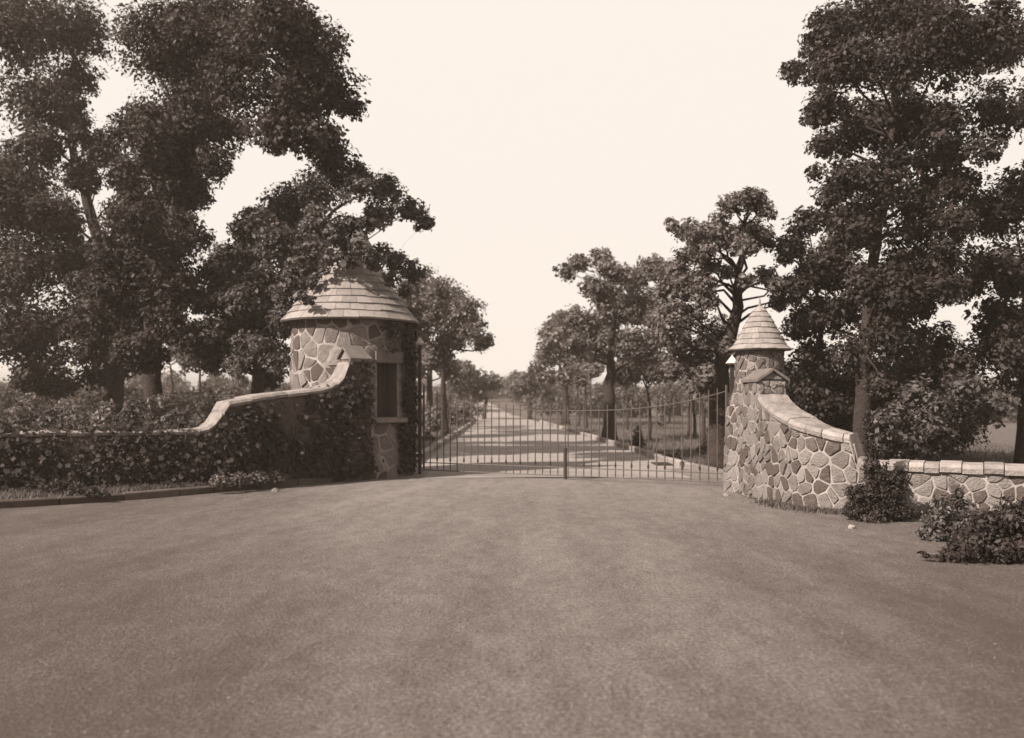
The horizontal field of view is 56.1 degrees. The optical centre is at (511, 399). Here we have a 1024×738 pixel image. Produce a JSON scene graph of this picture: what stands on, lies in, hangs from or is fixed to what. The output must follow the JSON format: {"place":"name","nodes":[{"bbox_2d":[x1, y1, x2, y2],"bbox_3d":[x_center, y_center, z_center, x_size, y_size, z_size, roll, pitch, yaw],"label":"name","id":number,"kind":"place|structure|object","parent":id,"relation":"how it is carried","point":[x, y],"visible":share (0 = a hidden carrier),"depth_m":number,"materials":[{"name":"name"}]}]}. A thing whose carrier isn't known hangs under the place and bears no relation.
{"place":"outdoors","nodes":[
{"label":"outdoors","id":0,"kind":"place"},
{"bbox_2d":[0,486,179,499],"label":"verge","id":1,"kind":"structure","parent":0,"point":[50,495],"depth_m":14.41,"materials":[{"name":"plant"}]},
{"bbox_2d":[20,476,110,497],"bbox_3d":[-6.790,1.326,14.562,1.606,0.329,0.407,0,0,12],"label":"shrub","id":2,"kind":"object","parent":1,"relation":"on","point":[77,487],"visible":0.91,"depth_m":14.50,"materials":[{"name":"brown plant"}]},
{"bbox_2d":[0,469,363,499],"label":"grass","id":3,"kind":"structure","parent":1,"relation":"on","point":[22,494],"depth_m":15.06,"materials":[{"name":"plant"}]},
{"bbox_2d":[208,471,234,488],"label":"mound plant","id":4,"kind":"object","parent":1,"relation":"on","point":[218,481],"visible":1,"depth_m":15.72,"materials":[{"name":"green plant"}]},
{"bbox_2d":[230,471,255,486],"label":"mound plant","id":5,"kind":"object","parent":1,"relation":"on","point":[242,479],"visible":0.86,"depth_m":16.07,"materials":[{"name":"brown plant"}]},
{"bbox_2d":[248,471,274,485],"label":"mound plant","id":6,"kind":"object","parent":1,"relation":"on","point":[258,477],"visible":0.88,"depth_m":16.45,"materials":[{"name":"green plant"}]},
{"bbox_2d":[265,469,290,483],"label":"mound plant","id":7,"kind":"object","parent":1,"relation":"on","point":[274,475],"visible":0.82,"depth_m":16.81,"materials":[{"name":"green plant"}]},
{"bbox_2d":[4,394,1016,522],"bbox_3d":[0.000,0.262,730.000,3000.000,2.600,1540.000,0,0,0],"label":"ground","id":8,"kind":"structure","parent":0,"point":[1006,434],"depth_m":50.35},
{"bbox_2d":[3,392,44,427],"bbox_3d":[-10.464,0.711,20.779,0.807,1.758,1.508,0,0,-16],"label":"garden shrub","id":9,"kind":"object","parent":8,"relation":"on","point":[24,411],"visible":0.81,"depth_m":20.53,"materials":[{"name":"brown plant"}]},
{"bbox_2d":[0,378,48,404],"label":"tree","id":10,"kind":"object","parent":8,"relation":"on","point":[2,383],"visible":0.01,"depth_m":89.49,"materials":[{"name":"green plant"}]},
{"bbox_2d":[26,313,65,345],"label":"park tree","id":11,"kind":"object","parent":8,"relation":"on","point":[48,331],"visible":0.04,"depth_m":48.49,"materials":[{"name":"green plant"}]},
{"bbox_2d":[29,405,63,434],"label":"garden shrub","id":12,"kind":"object","parent":8,"relation":"on","point":[50,414],"visible":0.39,"depth_m":19.78,"materials":[{"name":"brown plant"}]},
{"bbox_2d":[50,396,89,426],"bbox_3d":[-11.141,0.747,24.108,1.024,1.687,1.515,0,0,-29],"label":"garden shrub","id":13,"kind":"object","parent":8,"relation":"on","point":[65,408],"visible":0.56,"depth_m":23.98,"materials":[{"name":"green plant"}]},
{"bbox_2d":[0,0,144,419],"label":"oak tree","id":14,"kind":"object","parent":8,"relation":"on","point":[28,203],"visible":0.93,"depth_m":27.26,"materials":[{"name":"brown plant"}]},
{"bbox_2d":[64,402,105,427],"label":"garden shrub","id":15,"kind":"object","parent":8,"relation":"on","point":[85,411],"visible":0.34,"depth_m":20.93,"materials":[{"name":"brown plant"}]},
{"bbox_2d":[62,312,122,405],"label":"park tree","id":16,"kind":"object","parent":8,"relation":"on","point":[99,391],"visible":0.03,"depth_m":43.93,"materials":[{"name":"brown plant"}]},
{"bbox_2d":[87,399,119,427],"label":"garden shrub","id":17,"kind":"object","parent":8,"relation":"on","point":[102,416],"visible":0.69,"depth_m":18.68,"materials":[{"name":"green plant"}]},
{"bbox_2d":[76,376,142,403],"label":"tree","id":18,"kind":"object","parent":8,"relation":"on","point":[131,383],"visible":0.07,"depth_m":91.02,"materials":[{"name":"brown plant"}]},
{"bbox_2d":[115,396,149,426],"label":"garden shrub","id":19,"kind":"object","parent":8,"relation":"on","point":[127,414],"visible":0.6,"depth_m":18.25,"materials":[{"name":"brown plant"}]},
{"bbox_2d":[124,369,183,397],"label":"tree","id":20,"kind":"object","parent":8,"relation":"on","point":[165,379],"visible":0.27,"depth_m":97.43,"materials":[{"name":"brown plant"}]},
{"bbox_2d":[140,393,172,425],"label":"garden shrub","id":21,"kind":"object","parent":8,"relation":"on","point":[155,405],"visible":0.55,"depth_m":23.66,"materials":[{"name":"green plant"}]},
{"bbox_2d":[0,477,332,508],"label":"forecourt kerb","id":22,"kind":"structure","parent":8,"relation":"on","point":[83,499],"depth_m":15.02,"materials":[{"name":"concrete"}]},
{"bbox_2d":[162,341,181,396],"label":"park tree","id":23,"kind":"object","parent":8,"relation":"on","point":[171,379],"visible":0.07,"depth_m":61.93,"materials":[{"name":"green plant"}]},
{"bbox_2d":[159,404,191,427],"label":"garden shrub","id":24,"kind":"object","parent":8,"relation":"on","point":[177,415],"visible":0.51,"depth_m":19.55,"materials":[{"name":"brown plant"}]},
{"bbox_2d":[0,345,372,489],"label":"wing wall","id":25,"kind":"structure","parent":8,"relation":"on","point":[351,356],"depth_m":17.09,"materials":[{"name":"stone"}]},
{"bbox_2d":[0,360,384,491],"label":"ivy","id":26,"kind":"object","parent":25,"relation":"attached to","point":[123,461],"visible":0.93,"depth_m":16.01,"materials":[{"name":"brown plant"}]},
{"bbox_2d":[164,377,217,408],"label":"tree","id":27,"kind":"object","parent":8,"relation":"on","point":[180,387],"visible":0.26,"depth_m":95.62,"materials":[{"name":"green plant"}]},
{"bbox_2d":[187,411,207,427],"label":"garden shrub","id":28,"kind":"object","parent":8,"relation":"on","point":[198,421],"visible":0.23,"depth_m":23.16,"materials":[{"name":"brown plant"}]},
{"bbox_2d":[164,318,232,393],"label":"park tree","id":29,"kind":"object","parent":8,"relation":"on","point":[185,362],"visible":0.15,"depth_m":45.73,"materials":[{"name":"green plant"}]},
{"bbox_2d":[0,381,425,428],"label":"undergrowth","id":30,"kind":"object","parent":8,"relation":"on","point":[205,401],"visible":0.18,"depth_m":42.24,"materials":[{"name":"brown plant"}]},
{"bbox_2d":[59,0,371,412],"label":"oak tree","id":31,"kind":"object","parent":8,"relation":"on","point":[138,265],"visible":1,"depth_m":22.59,"materials":[{"name":"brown plant"}]},
{"bbox_2d":[207,373,251,399],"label":"tree","id":32,"kind":"object","parent":8,"relation":"on","point":[219,380],"visible":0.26,"depth_m":103.46,"materials":[{"name":"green plant"}]},
{"bbox_2d":[219,358,251,398],"bbox_3d":[-5.887,0.349,20.451,0.732,2.482,0.844,0,0,0],"label":"feathery shrub","id":33,"kind":"object","parent":8,"relation":"on","point":[232,392],"visible":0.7,"depth_m":20.50,"materials":[{"name":"brown plant"}]},
{"bbox_2d":[229,329,252,393],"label":"park tree","id":34,"kind":"object","parent":8,"relation":"on","point":[232,337],"visible":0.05,"depth_m":57.71,"materials":[{"name":"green plant"}]},
{"bbox_2d":[241,380,289,394],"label":"tree","id":35,"kind":"object","parent":8,"relation":"on","point":[285,386],"visible":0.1,"depth_m":100.96,"materials":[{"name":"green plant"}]},
{"bbox_2d":[186,160,436,393],"bbox_3d":[-5.400,-2.277,22.533,7.135,7.878,8.735,0,0,0],"label":"oak tree","id":36,"kind":"object","parent":8,"relation":"on","point":[244,293],"visible":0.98,"depth_m":23.32,"materials":[{"name":"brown plant"}]},
{"bbox_2d":[280,222,418,478],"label":"gate tower","id":37,"kind":"structure","parent":8,"relation":"on","point":[358,306],"depth_m":18.93,"materials":[{"name":"stone"}]},
{"bbox_2d":[379,321,420,474],"bbox_3d":[-2.207,-0.017,19.695,0.594,3.134,1.882,0,0,7],"label":"ivy","id":38,"kind":"object","parent":37,"relation":"attached to","point":[407,430],"visible":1,"depth_m":19.44,"materials":[{"name":"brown plant"}]},
{"bbox_2d":[416,379,433,402],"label":"tree","id":39,"kind":"object","parent":8,"relation":"on","point":[424,381],"visible":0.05,"depth_m":121.54,"materials":[{"name":"brown plant"}]},
{"bbox_2d":[415,431,434,441],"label":"shrub","id":40,"kind":"object","parent":8,"relation":"on","point":[427,433],"visible":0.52,"depth_m":35.88,"materials":[{"name":"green plant"}]},
{"bbox_2d":[425,384,447,404],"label":"tree","id":41,"kind":"object","parent":8,"relation":"on","point":[435,389],"visible":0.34,"depth_m":125.99,"materials":[{"name":"brown plant"}]},
{"bbox_2d":[415,327,462,429],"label":"oak tree","id":42,"kind":"object","parent":8,"relation":"on","point":[453,369],"visible":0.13,"depth_m":48.71,"materials":[{"name":"brown plant"}]},
{"bbox_2d":[432,407,456,426],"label":"shrub","id":43,"kind":"object","parent":8,"relation":"on","point":[453,419],"visible":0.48,"depth_m":45.90,"materials":[{"name":"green plant"}]},
{"bbox_2d":[393,263,495,435],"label":"oak tree","id":44,"kind":"object","parent":8,"relation":"on","point":[431,303],"visible":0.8,"depth_m":40.56,"materials":[{"name":"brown plant"}]},
{"bbox_2d":[415,417,475,463],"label":"road kerb","id":45,"kind":"structure","parent":8,"relation":"on","point":[440,442],"depth_m":33.20,"materials":[{"name":"stone"}]},
{"bbox_2d":[416,397,490,430],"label":"undergrowth","id":46,"kind":"object","parent":8,"relation":"on","point":[434,409],"visible":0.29,"depth_m":47.14,"materials":[{"name":"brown plant"}]},
{"bbox_2d":[438,367,483,404],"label":"tree","id":47,"kind":"object","parent":8,"relation":"on","point":[448,393],"visible":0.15,"depth_m":108.95,"materials":[{"name":"brown plant"}]},
{"bbox_2d":[451,404,471,425],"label":"shrub","id":48,"kind":"object","parent":8,"relation":"on","point":[460,410],"visible":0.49,"depth_m":55.85,"materials":[{"name":"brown plant"}]},
{"bbox_2d":[447,358,505,418],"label":"oak tree","id":49,"kind":"object","parent":8,"relation":"on","point":[472,383],"visible":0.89,"depth_m":74.90,"materials":[{"name":"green plant"}]},
{"bbox_2d":[481,388,498,400],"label":"tree","id":50,"kind":"object","parent":8,"relation":"on","point":[491,395],"visible":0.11,"depth_m":138.35,"materials":[{"name":"brown plant"}]},
{"bbox_2d":[494,388,507,398],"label":"tree","id":51,"kind":"object","parent":8,"relation":"on","point":[496,396],"visible":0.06,"depth_m":148.83,"materials":[{"name":"brown plant"}]},
{"bbox_2d":[497,376,524,401],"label":"tree","id":52,"kind":"object","parent":8,"relation":"on","point":[501,393],"visible":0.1,"depth_m":138.84,"materials":[{"name":"brown plant"}]},
{"bbox_2d":[501,370,527,405],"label":"tree","id":53,"kind":"object","parent":8,"relation":"on","point":[513,376],"visible":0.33,"depth_m":126.03,"materials":[{"name":"brown plant"}]},
{"bbox_2d":[509,359,554,418],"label":"oak tree","id":54,"kind":"object","parent":8,"relation":"on","point":[526,383],"visible":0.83,"depth_m":73.72,"materials":[{"name":"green plant"}]},
{"bbox_2d":[521,382,556,406],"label":"tree","id":55,"kind":"object","parent":8,"relation":"on","point":[526,398],"visible":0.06,"depth_m":116.40,"materials":[{"name":"brown plant"}]},
{"bbox_2d":[531,304,614,424],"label":"oak tree","id":56,"kind":"object","parent":8,"relation":"on","point":[552,333],"visible":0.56,"depth_m":57.35,"materials":[{"name":"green plant"}]},
{"bbox_2d":[563,364,589,426],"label":"young tree","id":57,"kind":"object","parent":8,"relation":"on","point":[570,370],"visible":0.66,"depth_m":55.41,"materials":[{"name":"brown plant"}]},
{"bbox_2d":[572,361,606,428],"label":"young tree","id":58,"kind":"object","parent":8,"relation":"on","point":[592,370],"visible":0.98,"depth_m":51.62,"materials":[{"name":"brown plant"}]},
{"bbox_2d":[552,246,676,440],"bbox_3d":[4.204,-2.092,35.998,5.395,7.546,6.981,0,0,0],"label":"oak tree","id":59,"kind":"object","parent":8,"relation":"on","point":[590,334],"visible":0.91,"depth_m":35.16,"materials":[{"name":"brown plant"}]},
{"bbox_2d":[617,381,641,429],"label":"young tree","id":60,"kind":"object","parent":8,"relation":"on","point":[627,421],"visible":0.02,"depth_m":49.96,"materials":[{"name":"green plant"}]},
{"bbox_2d":[540,420,723,477],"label":"road kerb","id":61,"kind":"structure","parent":8,"relation":"on","point":[677,462],"depth_m":25.84,"materials":[{"name":"concrete"}]},
{"bbox_2d":[629,424,645,447],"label":"cone bush","id":62,"kind":"object","parent":8,"relation":"on","point":[635,441],"visible":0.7,"depth_m":30.41,"materials":[{"name":"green plant"}]},
{"bbox_2d":[633,362,668,439],"bbox_3d":[5.255,-0.159,37.122,2.098,3.624,3.157,0,0,0],"label":"young tree","id":63,"kind":"object","parent":8,"relation":"on","point":[649,375],"visible":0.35,"depth_m":36.47,"materials":[{"name":"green plant"}]},
{"bbox_2d":[657,414,666,426],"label":"cone bush","id":64,"kind":"object","parent":8,"relation":"on","point":[660,421],"visible":0.89,"depth_m":54.93,"materials":[{"name":"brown plant"}]},
{"bbox_2d":[665,379,677,422],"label":"young tree","id":65,"kind":"object","parent":8,"relation":"on","point":[670,385],"visible":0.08,"depth_m":63.97,"materials":[{"name":"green plant"}]},
{"bbox_2d":[661,450,684,459],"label":"shrub","id":66,"kind":"object","parent":8,"relation":"on","point":[676,454],"visible":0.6,"depth_m":24.44,"materials":[{"name":"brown plant"}]},
{"bbox_2d":[679,352,689,434],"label":"young tree","id":67,"kind":"object","parent":8,"relation":"on","point":[688,431],"visible":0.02,"depth_m":41.96,"materials":[{"name":"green plant"}]},
{"bbox_2d":[686,362,696,438],"bbox_3d":[7.466,-0.115,38.037,1.321,3.537,2.230,0,0,37],"label":"young tree","id":68,"kind":"object","parent":8,"relation":"on","point":[694,423],"visible":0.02,"depth_m":37.96,"materials":[{"name":"brown plant"}]},
{"bbox_2d":[694,428,707,454],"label":"shrub","id":69,"kind":"object","parent":8,"relation":"on","point":[703,448],"visible":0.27,"depth_m":25.96,"materials":[{"name":"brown plant"}]},
{"bbox_2d":[679,362,729,443],"bbox_3d":[6.786,0.056,34.001,1.828,3.214,3.165,0,0,0],"label":"young tree","id":70,"kind":"object","parent":8,"relation":"on","point":[703,433],"visible":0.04,"depth_m":33.94,"materials":[{"name":"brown plant"}]},
{"bbox_2d":[415,418,1014,470],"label":"grass","id":71,"kind":"structure","parent":8,"relation":"on","point":[973,459],"depth_m":33.25,"materials":[{"name":"plant"}]},
{"bbox_2d":[647,186,791,468],"bbox_3d":[4.472,-1.506,21.012,3.011,6.436,4.233,0,0,20],"label":"oak tree","id":72,"kind":"object","parent":8,"relation":"on","point":[704,240],"visible":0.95,"depth_m":20.68,"materials":[{"name":"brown plant"}]},
{"bbox_2d":[722,297,791,493],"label":"gate pier","id":73,"kind":"structure","parent":8,"relation":"on","point":[760,343],"depth_m":16.09,"materials":[{"name":"stone"}]},
{"bbox_2d":[521,378,1017,421],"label":"undergrowth","id":74,"kind":"object","parent":8,"relation":"on","point":[660,393],"visible":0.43,"depth_m":81.53,"materials":[{"name":"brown plant"}]},
{"bbox_2d":[770,204,861,431],"bbox_3d":[7.104,-1.490,22.044,2.275,6.290,4.552,0,0,15],"label":"oak tree","id":75,"kind":"object","parent":8,"relation":"on","point":[815,393],"visible":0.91,"depth_m":20.98,"materials":[{"name":"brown plant"}]},
{"bbox_2d":[728,342,995,459],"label":"undergrowth","id":76,"kind":"object","parent":8,"relation":"on","point":[966,434],"visible":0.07,"depth_m":24.63,"materials":[{"name":"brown plant"}]},
{"bbox_2d":[743,498,986,522],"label":"grass","id":77,"kind":"structure","parent":8,"relation":"on","point":[774,503],"depth_m":13.42,"materials":[{"name":"plant"}]},
{"bbox_2d":[737,368,1023,515],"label":"wing wall","id":78,"kind":"structure","parent":8,"relation":"on","point":[789,451],"depth_m":13.49,"materials":[{"name":"stone"}]},
{"bbox_2d":[776,0,1023,455],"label":"oak tree","id":79,"kind":"object","parent":8,"relation":"on","point":[895,293],"visible":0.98,"depth_m":18.17,"materials":[{"name":"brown plant"}]},
{"bbox_2d":[862,371,1021,459],"bbox_3d":[7.356,0.585,16.430,2.969,2.145,1.969,0,0,0],"label":"shrub","id":80,"kind":"object","parent":8,"relation":"on","point":[917,427],"visible":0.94,"depth_m":16.16,"materials":[{"name":"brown plant"}]},
{"bbox_2d":[961,90,1023,463],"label":"oak tree","id":81,"kind":"object","parent":8,"relation":"on","point":[999,314],"visible":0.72,"depth_m":19.06,"materials":[{"name":"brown plant"}]},
{"bbox_2d":[988,376,1004,388],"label":"tree","id":82,"kind":"object","parent":8,"relation":"on","point":[993,380],"depth_m":82.32,"materials":[{"name":"brown plant"}]},
{"bbox_2d":[0,469,1023,737],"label":"forecourt","id":83,"kind":"structure","parent":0,"point":[142,571],"depth_m":6.80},
{"bbox_2d":[415,337,424,473],"bbox_3d":[-1.930,0.110,20.100,0.190,2.880,0.190,0,0,0],"label":"gate post","id":84,"kind":"object","parent":83,"relation":"on","point":[419,342],"visible":0.88,"depth_m":20.07,"materials":[{"name":"metal"}]},
{"bbox_2d":[423,385,566,478],"bbox_3d":[-0.403,0.608,19.288,3.298,1.843,0.065,0,0,28],"label":"gate leaf","id":85,"kind":"object","parent":84,"relation":"attached to","point":[564,467],"visible":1,"depth_m":19.29,"materials":[{"name":"metal"}]},
{"bbox_2d":[726,355,735,397],"bbox_3d":[3.900,0.375,17.020,0.190,2.350,0.190,0,0,0],"label":"gate post","id":86,"kind":"object","parent":83,"relation":"on","point":[731,361],"visible":0.33,"depth_m":16.98,"materials":[{"name":"metal"}]},
{"bbox_2d":[568,385,727,482],"bbox_3d":[2.451,0.613,17.786,3.117,1.753,0.044,0,0,28],"label":"gate leaf","id":87,"kind":"object","parent":86,"relation":"attached to","point":[664,405],"visible":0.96,"depth_m":17.66,"materials":[{"name":"metal"}]},
{"bbox_2d":[848,524,855,528],"bbox_3d":[4.097,1.527,11.567,0.094,0.046,0.099,0,0,22],"label":"loose stone","id":88,"kind":"object","parent":83,"relation":"on","point":[850,526],"visible":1,"depth_m":11.53,"materials":[{"name":"beige stone"}]},
{"bbox_2d":[840,409,918,522],"bbox_3d":[4.670,0.852,12.316,0.908,1.475,0.643,0,0,-17],"label":"evergreen shrub","id":89,"kind":"object","parent":83,"relation":"on","point":[875,498],"visible":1,"depth_m":12.18,"materials":[{"name":"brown plant"}]},
{"bbox_2d":[915,485,978,541],"bbox_3d":[4.800,1.268,10.602,0.696,0.648,0.422,0,0,0],"label":"shrub","id":90,"kind":"object","parent":83,"relation":"on","point":[941,515],"visible":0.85,"depth_m":10.54,"materials":[{"name":"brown plant"}]},
{"bbox_2d":[917,494,1023,564],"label":"shrub","id":91,"kind":"object","parent":83,"relation":"on","point":[1003,541],"visible":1,"depth_m":9.10,"materials":[{"name":"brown plant"}]},
{"bbox_2d":[0,0,1023,393],"label":"sky","id":92,"kind":"structure","parent":0,"point":[535,134],"materials":[{"name":"white"}]},
{"bbox_2d":[415,402,692,477],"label":"park road","id":93,"kind":"structure","parent":0,"point":[561,446],"depth_m":26.82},
{"bbox_2d":[651,462,672,465],"bbox_3d":[3.594,1.535,23.000,0.400,0.030,0.840,0,0,0],"label":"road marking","id":94,"kind":"object","parent":93,"relation":"on","point":[662,464],"visible":0.81,"depth_m":22.88,"materials":[{"name":"paint"}]}
]}

